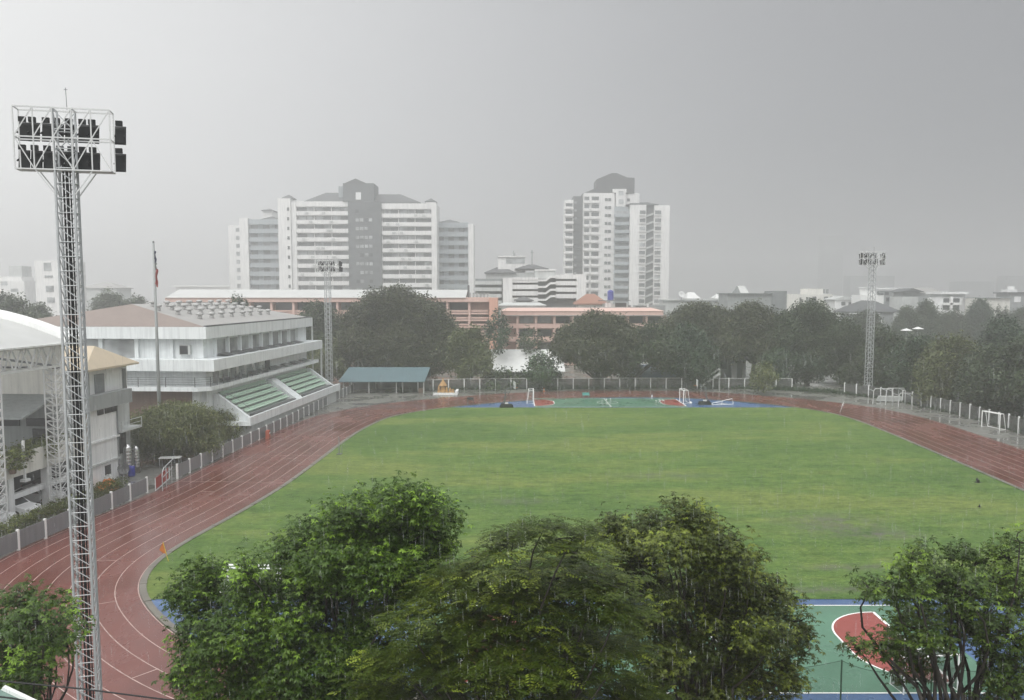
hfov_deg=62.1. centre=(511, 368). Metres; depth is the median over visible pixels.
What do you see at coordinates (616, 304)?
window
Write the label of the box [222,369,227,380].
window
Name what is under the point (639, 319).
window
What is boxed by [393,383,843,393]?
weeds
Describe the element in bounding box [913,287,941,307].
house
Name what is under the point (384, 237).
window
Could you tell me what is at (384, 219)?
window
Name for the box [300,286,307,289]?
window
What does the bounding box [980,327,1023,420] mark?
leafy tree
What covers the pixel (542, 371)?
leafy tree
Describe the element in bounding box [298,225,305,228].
window
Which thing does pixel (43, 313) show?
leafy tree
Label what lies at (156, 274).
flag
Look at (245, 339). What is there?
window
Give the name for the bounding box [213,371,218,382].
window
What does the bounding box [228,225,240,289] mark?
apartment slab
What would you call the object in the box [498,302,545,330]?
roof
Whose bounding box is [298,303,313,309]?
window
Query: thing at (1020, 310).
leafy tree
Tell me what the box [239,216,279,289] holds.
apartment wing
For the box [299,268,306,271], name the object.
window
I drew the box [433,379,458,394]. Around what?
shrine
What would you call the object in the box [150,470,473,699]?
broad leaf tree
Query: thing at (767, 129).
sky
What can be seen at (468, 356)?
leafy tree
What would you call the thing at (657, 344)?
rain tree
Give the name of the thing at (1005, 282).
apartment block
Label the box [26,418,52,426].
window
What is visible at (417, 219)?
window
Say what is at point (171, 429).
fine leaf tree
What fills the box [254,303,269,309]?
window
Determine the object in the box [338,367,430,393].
shelter
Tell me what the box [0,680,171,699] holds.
power cable
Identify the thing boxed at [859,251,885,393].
floodlight tower
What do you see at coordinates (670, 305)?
house
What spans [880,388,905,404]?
goal frame
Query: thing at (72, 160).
floodlight tower
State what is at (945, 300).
window
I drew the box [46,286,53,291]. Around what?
window
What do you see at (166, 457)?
white table
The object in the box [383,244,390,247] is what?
window
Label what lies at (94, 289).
warehouse
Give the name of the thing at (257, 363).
window
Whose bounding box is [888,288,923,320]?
house
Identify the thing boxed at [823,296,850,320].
house
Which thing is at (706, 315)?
rain tree
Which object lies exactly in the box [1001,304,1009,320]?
conifer
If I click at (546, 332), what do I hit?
window
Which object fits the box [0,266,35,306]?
apartment block
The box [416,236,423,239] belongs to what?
window
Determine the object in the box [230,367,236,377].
window
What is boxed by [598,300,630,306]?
rooftop shed
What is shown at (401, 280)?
window
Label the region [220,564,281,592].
goal
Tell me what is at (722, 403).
ladder frame
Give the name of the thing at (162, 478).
barrier gate
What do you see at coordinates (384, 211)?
window
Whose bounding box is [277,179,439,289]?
apartment tower
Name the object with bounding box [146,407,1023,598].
grass field
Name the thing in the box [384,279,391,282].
window
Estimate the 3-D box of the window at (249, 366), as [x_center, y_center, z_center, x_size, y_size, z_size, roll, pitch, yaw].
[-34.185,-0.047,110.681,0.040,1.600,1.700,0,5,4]
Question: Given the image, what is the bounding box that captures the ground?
[0,302,1023,640]
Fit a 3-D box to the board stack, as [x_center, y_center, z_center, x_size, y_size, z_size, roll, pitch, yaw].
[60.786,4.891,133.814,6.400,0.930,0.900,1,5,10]
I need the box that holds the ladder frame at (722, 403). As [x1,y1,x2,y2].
[714,399,732,404]
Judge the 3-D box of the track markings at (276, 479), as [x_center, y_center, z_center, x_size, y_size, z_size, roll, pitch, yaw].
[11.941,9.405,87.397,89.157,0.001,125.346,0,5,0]
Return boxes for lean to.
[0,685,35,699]
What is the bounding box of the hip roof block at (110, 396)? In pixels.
[60,346,141,490]
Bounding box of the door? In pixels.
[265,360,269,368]
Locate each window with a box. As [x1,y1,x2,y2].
[0,420,19,425]
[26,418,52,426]
[32,429,50,442]
[43,263,50,270]
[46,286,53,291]
[47,297,54,302]
[76,339,97,346]
[97,409,103,415]
[104,339,134,356]
[105,407,110,413]
[105,464,110,474]
[111,406,116,411]
[119,432,125,453]
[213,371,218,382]
[217,338,225,354]
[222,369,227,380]
[230,337,237,352]
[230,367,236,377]
[239,365,244,373]
[241,335,248,350]
[247,364,251,373]
[253,334,258,348]
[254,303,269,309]
[254,362,259,371]
[263,333,268,346]
[273,332,278,343]
[276,303,291,309]
[282,331,286,343]
[290,330,294,340]
[298,207,305,210]
[298,216,305,219]
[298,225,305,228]
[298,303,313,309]
[299,242,306,245]
[299,251,306,254]
[299,260,306,263]
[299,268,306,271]
[300,277,307,280]
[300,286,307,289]
[315,207,322,210]
[315,216,322,219]
[316,225,323,228]
[316,242,323,245]
[316,251,323,254]
[321,303,335,309]
[332,207,339,210]
[333,216,340,219]
[333,225,340,228]
[333,242,340,245]
[333,251,340,254]
[334,277,341,280]
[334,286,341,289]
[341,303,355,309]
[356,192,360,199]
[383,210,390,213]
[383,218,390,221]
[383,227,390,230]
[383,236,390,239]
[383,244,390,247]
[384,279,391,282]
[399,210,406,213]
[400,253,407,256]
[400,262,407,265]
[400,270,407,273]
[400,279,407,282]
[416,218,423,221]
[416,227,423,230]
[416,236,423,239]
[416,244,423,247]
[416,253,423,256]
[416,262,423,265]
[416,270,423,273]
[450,303,467,309]
[459,271,464,275]
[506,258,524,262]
[519,316,532,322]
[519,329,532,335]
[538,316,551,322]
[538,329,550,335]
[538,342,550,348]
[556,316,569,322]
[591,220,598,223]
[591,228,598,231]
[591,236,598,239]
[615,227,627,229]
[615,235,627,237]
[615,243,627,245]
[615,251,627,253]
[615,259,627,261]
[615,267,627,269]
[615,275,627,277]
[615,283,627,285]
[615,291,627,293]
[615,303,625,306]
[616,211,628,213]
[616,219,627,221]
[629,316,642,322]
[648,316,660,322]
[715,356,726,368]
[943,298,948,302]
[953,298,959,302]
[1014,297,1020,301]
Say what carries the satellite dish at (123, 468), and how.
on the ground
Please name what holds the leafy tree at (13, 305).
on the ground
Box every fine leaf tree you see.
[130,398,226,462]
[210,405,246,439]
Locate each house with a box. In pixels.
[173,285,229,290]
[484,256,548,278]
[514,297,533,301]
[573,294,606,306]
[658,299,717,320]
[717,286,786,315]
[786,289,832,310]
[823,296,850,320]
[833,300,898,336]
[851,287,883,303]
[876,288,897,305]
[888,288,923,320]
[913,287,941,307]
[926,292,968,316]
[993,286,1023,314]
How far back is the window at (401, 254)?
348.70 m
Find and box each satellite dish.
[117,463,129,481]
[678,291,684,298]
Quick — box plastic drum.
[128,465,134,476]
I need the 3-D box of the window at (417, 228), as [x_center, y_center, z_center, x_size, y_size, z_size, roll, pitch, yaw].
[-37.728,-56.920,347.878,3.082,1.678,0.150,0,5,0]
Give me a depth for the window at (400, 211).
347.21 m
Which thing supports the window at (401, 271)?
in the apartment tower at (366, 234)
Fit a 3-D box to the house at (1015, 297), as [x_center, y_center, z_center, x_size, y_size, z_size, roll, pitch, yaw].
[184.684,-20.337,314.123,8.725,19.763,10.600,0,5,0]
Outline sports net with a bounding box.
[655,659,975,699]
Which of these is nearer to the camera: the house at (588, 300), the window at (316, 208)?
the house at (588, 300)
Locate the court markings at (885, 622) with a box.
[426,605,982,692]
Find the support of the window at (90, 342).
in the grandstand hall
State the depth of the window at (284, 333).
124.30 m
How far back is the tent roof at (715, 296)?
351.30 m
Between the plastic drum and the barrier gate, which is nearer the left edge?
the plastic drum
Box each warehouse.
[86,282,133,310]
[964,297,1009,314]
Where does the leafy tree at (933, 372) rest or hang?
on the ground
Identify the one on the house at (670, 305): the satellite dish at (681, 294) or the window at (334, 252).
the satellite dish at (681, 294)
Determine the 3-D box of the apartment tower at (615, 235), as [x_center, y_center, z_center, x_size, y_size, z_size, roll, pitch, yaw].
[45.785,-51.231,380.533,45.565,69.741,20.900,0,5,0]
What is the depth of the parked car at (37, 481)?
71.70 m
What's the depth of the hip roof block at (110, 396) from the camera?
76.75 m
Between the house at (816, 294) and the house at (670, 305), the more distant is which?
the house at (816, 294)
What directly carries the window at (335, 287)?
in the apartment tower at (366, 234)
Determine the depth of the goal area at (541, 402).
133.33 m
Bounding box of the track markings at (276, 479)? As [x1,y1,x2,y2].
[0,391,1022,699]
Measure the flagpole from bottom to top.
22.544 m
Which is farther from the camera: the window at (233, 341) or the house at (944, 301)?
the house at (944, 301)
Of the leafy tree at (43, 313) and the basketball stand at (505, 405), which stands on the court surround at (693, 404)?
the basketball stand at (505, 405)
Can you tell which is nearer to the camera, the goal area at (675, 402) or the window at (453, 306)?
the goal area at (675, 402)
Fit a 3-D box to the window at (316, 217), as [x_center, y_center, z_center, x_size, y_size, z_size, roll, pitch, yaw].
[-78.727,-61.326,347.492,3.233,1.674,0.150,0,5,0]
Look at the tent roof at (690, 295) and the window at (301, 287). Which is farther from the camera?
the window at (301, 287)
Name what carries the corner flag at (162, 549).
on the grass field
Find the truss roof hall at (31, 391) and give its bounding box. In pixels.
[0,310,83,534]
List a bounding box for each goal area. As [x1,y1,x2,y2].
[534,399,553,405]
[661,399,684,405]
[833,612,948,681]
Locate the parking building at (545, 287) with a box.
[474,269,585,326]
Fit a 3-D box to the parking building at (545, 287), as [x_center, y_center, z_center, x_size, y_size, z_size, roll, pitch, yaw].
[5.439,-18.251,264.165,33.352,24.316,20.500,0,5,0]
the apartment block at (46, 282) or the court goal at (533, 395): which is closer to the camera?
the court goal at (533, 395)
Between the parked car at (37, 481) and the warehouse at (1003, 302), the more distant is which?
the warehouse at (1003, 302)
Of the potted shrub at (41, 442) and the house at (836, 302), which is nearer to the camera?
the potted shrub at (41, 442)
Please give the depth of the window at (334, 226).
347.72 m
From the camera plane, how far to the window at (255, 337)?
113.26 m
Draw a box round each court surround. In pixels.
[151,599,1023,699]
[459,398,785,406]
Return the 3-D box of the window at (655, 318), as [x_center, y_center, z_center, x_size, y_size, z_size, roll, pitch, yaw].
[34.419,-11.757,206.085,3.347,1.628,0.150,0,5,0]
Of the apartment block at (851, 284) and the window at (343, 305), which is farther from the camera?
the apartment block at (851, 284)
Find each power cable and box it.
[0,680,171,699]
[0,696,23,699]
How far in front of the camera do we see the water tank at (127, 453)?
79.62 m
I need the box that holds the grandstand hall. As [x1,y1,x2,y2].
[37,299,339,438]
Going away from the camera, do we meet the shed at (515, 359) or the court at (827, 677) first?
the court at (827, 677)
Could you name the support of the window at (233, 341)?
in the grandstand hall
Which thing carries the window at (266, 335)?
in the grandstand hall
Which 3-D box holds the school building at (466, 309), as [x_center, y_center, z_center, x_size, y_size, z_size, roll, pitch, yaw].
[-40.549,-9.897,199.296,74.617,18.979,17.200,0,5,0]
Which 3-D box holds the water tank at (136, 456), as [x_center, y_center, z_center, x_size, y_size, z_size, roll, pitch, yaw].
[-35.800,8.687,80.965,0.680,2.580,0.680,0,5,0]
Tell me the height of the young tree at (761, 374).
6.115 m
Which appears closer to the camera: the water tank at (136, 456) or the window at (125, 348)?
the water tank at (136, 456)
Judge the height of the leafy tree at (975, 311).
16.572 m
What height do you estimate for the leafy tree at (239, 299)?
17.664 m
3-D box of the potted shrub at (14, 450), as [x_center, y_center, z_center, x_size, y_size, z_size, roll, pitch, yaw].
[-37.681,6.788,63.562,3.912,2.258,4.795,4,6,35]
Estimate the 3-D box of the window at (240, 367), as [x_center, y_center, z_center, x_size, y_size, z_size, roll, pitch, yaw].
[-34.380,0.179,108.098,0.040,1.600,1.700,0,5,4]
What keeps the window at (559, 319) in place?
in the school wing at (547, 320)
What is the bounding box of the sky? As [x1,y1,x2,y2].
[0,0,1023,301]
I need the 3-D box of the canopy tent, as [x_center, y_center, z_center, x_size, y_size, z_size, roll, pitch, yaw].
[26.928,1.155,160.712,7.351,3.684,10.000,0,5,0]
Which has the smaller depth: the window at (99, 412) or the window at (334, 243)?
the window at (99, 412)
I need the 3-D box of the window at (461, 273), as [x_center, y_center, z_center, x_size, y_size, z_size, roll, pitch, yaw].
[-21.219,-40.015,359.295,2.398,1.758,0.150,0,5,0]
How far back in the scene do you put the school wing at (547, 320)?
205.91 m
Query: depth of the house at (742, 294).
261.13 m
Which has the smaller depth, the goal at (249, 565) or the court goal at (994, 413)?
the goal at (249, 565)
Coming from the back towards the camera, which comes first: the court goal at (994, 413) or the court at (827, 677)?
the court goal at (994, 413)
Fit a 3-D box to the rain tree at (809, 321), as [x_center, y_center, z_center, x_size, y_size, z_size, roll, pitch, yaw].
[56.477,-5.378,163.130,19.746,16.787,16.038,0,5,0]
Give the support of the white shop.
on the ground
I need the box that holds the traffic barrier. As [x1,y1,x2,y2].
[265,430,270,438]
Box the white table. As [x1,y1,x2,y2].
[158,456,181,466]
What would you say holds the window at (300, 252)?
in the apartment tower at (366, 234)
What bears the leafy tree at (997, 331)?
on the ground
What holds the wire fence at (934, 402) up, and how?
on the ground
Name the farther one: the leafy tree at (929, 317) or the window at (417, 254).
the window at (417, 254)
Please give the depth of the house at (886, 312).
264.62 m
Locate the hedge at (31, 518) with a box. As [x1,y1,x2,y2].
[0,476,130,536]
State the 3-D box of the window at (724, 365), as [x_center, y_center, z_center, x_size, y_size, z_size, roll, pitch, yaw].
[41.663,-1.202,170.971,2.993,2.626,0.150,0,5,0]
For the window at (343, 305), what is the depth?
193.56 m
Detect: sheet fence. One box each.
[0,477,148,555]
[176,383,353,478]
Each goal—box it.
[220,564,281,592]
[527,388,533,403]
[679,388,689,403]
[890,647,959,694]
[981,410,1005,429]
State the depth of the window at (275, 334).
120.60 m
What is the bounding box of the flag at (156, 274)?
[154,251,157,286]
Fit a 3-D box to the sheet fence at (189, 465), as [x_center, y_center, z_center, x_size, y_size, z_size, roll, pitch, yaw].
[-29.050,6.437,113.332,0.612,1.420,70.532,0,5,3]
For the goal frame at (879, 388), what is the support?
on the ground
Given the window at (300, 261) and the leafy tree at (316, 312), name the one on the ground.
the leafy tree at (316, 312)
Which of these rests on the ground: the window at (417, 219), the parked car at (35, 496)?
the parked car at (35, 496)
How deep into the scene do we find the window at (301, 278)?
349.55 m
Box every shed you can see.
[488,349,564,379]
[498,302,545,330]
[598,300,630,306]
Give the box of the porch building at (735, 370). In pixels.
[711,353,745,379]
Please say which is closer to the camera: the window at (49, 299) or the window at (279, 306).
the window at (279, 306)
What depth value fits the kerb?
67.93 m
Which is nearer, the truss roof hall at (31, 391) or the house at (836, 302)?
the truss roof hall at (31, 391)
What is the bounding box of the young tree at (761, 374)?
[745,358,780,392]
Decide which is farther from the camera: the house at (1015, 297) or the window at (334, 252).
the window at (334, 252)
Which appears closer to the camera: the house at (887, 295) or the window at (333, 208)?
the house at (887, 295)
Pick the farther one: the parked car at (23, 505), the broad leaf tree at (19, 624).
the parked car at (23, 505)
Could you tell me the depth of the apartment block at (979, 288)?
945.97 m
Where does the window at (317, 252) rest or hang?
in the apartment tower at (366, 234)
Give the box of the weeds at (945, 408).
[839,390,1022,433]
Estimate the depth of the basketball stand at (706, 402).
130.64 m
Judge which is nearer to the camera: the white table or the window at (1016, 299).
the white table
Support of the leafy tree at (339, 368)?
on the ground
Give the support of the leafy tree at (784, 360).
on the ground
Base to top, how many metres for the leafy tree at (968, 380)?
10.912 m
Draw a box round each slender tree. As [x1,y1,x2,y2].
[478,307,515,354]
[516,325,546,353]
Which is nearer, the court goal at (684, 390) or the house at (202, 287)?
the court goal at (684, 390)
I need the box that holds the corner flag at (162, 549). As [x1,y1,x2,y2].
[159,543,168,560]
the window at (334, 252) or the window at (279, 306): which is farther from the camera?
the window at (334, 252)
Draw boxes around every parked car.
[0,496,41,518]
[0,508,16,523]
[14,484,65,504]
[21,476,71,492]
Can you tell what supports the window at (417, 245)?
in the apartment tower at (366, 234)
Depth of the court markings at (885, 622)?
41.90 m
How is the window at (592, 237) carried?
in the apartment tower at (615, 235)
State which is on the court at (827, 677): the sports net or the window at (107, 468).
the sports net
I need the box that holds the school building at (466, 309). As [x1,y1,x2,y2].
[165,285,497,367]
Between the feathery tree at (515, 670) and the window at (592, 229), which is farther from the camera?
the window at (592, 229)
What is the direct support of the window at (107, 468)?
in the hip roof block at (110, 396)
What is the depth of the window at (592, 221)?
373.28 m
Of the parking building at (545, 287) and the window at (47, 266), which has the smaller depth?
the window at (47, 266)
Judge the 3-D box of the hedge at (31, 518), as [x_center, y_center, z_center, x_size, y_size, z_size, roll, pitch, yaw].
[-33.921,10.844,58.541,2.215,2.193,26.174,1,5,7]
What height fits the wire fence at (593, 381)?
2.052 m
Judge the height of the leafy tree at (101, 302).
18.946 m
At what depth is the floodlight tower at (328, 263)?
140.62 m
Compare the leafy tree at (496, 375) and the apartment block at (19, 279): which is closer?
the leafy tree at (496, 375)
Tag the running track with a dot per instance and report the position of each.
(120, 630)
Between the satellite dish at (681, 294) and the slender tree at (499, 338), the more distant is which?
the satellite dish at (681, 294)
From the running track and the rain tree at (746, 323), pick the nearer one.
the running track
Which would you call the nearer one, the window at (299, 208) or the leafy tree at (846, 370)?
the leafy tree at (846, 370)
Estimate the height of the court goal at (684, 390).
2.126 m
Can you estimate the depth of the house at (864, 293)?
305.94 m
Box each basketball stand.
[500,381,517,407]
[694,379,711,404]
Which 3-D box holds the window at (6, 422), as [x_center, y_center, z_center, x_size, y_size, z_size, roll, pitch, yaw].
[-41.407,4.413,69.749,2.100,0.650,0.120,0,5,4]
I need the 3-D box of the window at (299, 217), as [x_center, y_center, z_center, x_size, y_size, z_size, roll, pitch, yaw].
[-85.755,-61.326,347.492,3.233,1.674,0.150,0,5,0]
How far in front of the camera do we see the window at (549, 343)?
206.55 m
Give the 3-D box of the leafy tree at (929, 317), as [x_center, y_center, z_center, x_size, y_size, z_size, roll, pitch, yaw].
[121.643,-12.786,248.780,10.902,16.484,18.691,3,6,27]
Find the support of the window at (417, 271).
in the apartment tower at (366, 234)
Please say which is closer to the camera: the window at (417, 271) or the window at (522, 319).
the window at (522, 319)
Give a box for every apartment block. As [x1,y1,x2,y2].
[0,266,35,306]
[34,261,86,316]
[843,276,894,297]
[949,281,994,296]
[996,276,1023,291]
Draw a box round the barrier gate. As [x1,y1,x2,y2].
[155,458,173,490]
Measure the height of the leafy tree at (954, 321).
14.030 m
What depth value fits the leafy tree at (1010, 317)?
246.08 m
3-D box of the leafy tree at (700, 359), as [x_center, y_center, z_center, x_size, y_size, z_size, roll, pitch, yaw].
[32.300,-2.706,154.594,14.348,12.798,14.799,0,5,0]
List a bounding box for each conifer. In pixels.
[993,303,1003,318]
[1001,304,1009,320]
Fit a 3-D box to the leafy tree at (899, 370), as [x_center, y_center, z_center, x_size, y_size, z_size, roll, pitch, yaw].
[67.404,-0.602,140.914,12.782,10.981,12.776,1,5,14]
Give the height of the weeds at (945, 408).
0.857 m
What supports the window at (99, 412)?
in the hip roof block at (110, 396)
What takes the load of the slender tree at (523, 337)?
on the ground
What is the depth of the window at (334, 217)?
347.42 m
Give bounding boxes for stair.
[700,368,719,389]
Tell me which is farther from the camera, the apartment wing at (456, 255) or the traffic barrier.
the apartment wing at (456, 255)
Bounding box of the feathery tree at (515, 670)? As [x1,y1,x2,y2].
[327,511,689,699]
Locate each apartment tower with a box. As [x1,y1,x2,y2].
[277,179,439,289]
[563,173,669,304]
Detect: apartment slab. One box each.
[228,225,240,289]
[261,209,277,217]
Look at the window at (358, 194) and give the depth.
344.30 m
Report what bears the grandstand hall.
on the ground
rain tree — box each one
[330,280,463,379]
[546,306,652,384]
[618,318,684,385]
[656,299,734,352]
[710,298,791,374]
[758,297,854,381]
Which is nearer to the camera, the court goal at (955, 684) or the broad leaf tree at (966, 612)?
the broad leaf tree at (966, 612)
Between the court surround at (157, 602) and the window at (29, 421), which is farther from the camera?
the window at (29, 421)
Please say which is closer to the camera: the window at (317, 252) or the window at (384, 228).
the window at (384, 228)
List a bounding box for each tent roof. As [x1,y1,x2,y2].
[682,292,700,298]
[710,294,718,298]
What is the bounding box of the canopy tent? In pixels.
[632,364,677,383]
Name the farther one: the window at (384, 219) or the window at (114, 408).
the window at (384, 219)
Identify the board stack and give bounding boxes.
[876,396,918,401]
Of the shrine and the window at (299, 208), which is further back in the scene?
the window at (299, 208)
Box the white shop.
[628,304,664,314]
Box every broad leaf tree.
[0,573,96,699]
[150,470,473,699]
[587,491,833,699]
[834,515,1023,699]
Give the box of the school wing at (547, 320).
[500,308,664,364]
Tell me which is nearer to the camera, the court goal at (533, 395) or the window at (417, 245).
the court goal at (533, 395)
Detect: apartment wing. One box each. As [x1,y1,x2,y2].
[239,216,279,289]
[439,220,474,296]
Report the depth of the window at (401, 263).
349.04 m
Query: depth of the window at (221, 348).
102.22 m
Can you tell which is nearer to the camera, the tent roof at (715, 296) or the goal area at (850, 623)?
the goal area at (850, 623)
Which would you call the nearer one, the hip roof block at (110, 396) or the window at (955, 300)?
the hip roof block at (110, 396)
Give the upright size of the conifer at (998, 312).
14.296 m
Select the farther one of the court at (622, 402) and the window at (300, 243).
the window at (300, 243)
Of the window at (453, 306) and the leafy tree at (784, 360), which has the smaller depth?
the leafy tree at (784, 360)
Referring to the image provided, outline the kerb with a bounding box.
[139,397,1023,699]
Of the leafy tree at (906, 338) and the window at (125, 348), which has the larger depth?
the leafy tree at (906, 338)
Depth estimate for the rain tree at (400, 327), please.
157.85 m
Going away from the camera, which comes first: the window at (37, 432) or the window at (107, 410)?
the window at (37, 432)
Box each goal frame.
[868,388,892,403]
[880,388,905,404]
[892,393,912,406]
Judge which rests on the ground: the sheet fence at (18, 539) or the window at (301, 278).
the sheet fence at (18, 539)
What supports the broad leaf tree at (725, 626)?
on the ground
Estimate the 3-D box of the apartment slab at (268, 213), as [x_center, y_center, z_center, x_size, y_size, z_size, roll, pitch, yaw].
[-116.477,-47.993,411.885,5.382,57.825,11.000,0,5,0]
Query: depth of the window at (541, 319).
205.99 m
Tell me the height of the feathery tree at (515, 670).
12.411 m
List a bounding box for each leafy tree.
[0,289,40,318]
[26,301,56,318]
[86,286,128,310]
[124,292,148,304]
[231,291,248,306]
[295,298,347,367]
[307,334,349,382]
[441,321,499,383]
[480,365,522,390]
[518,349,566,389]
[655,318,724,386]
[758,338,829,385]
[818,312,871,385]
[850,308,886,342]
[852,322,906,390]
[876,332,937,395]
[884,332,915,343]
[888,304,922,337]
[905,329,984,404]
[909,296,946,341]
[938,306,976,343]
[946,340,1018,415]
[963,298,994,346]
[976,311,1023,352]
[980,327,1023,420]
[985,311,1022,339]
[1013,305,1023,327]
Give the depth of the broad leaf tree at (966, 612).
20.50 m
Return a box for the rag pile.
[97,474,117,490]
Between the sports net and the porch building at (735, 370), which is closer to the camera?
the sports net
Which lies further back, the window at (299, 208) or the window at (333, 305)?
the window at (299, 208)
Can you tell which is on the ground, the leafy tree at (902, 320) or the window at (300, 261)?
the leafy tree at (902, 320)
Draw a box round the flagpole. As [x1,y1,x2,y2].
[152,241,160,406]
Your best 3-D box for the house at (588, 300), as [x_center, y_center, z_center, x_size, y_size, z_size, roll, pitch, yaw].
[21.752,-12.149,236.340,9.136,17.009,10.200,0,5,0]
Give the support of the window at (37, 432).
in the truss roof hall at (31, 391)
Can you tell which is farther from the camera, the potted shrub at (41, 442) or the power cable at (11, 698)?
the potted shrub at (41, 442)
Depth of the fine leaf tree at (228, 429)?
98.96 m
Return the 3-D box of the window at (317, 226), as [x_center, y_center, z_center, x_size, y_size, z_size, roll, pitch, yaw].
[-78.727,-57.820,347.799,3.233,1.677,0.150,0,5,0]
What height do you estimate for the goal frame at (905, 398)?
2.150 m
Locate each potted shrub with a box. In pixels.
[0,442,38,473]
[15,432,69,457]
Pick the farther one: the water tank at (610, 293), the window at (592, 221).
the window at (592, 221)
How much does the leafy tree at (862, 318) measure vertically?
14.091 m
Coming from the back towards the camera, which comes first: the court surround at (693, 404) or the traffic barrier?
the court surround at (693, 404)
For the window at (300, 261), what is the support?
in the apartment tower at (366, 234)
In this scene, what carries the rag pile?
on the ground
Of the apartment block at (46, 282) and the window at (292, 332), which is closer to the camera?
the window at (292, 332)
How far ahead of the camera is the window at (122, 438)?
80.90 m
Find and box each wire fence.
[402,378,792,391]
[844,382,1023,433]
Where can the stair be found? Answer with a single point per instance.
(716, 375)
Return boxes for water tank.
[122,444,132,475]
[132,446,140,472]
[607,290,613,299]
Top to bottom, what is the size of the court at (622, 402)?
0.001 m
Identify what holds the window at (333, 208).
in the apartment tower at (366, 234)
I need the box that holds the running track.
[0,390,1023,699]
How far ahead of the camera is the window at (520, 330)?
206.24 m
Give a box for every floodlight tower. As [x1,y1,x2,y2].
[11,88,125,699]
[315,260,342,383]
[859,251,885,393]
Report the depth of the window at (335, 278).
349.55 m
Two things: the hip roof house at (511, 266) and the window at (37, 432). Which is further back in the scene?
the hip roof house at (511, 266)
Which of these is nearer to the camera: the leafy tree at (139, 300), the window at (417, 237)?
the leafy tree at (139, 300)
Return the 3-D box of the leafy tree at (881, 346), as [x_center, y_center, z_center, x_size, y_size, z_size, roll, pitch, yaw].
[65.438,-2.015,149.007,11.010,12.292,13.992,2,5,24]
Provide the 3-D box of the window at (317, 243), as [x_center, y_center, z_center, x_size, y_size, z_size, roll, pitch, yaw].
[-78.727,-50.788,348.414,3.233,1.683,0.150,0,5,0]
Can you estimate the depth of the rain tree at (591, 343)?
149.87 m
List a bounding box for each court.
[409,606,998,693]
[534,398,686,406]

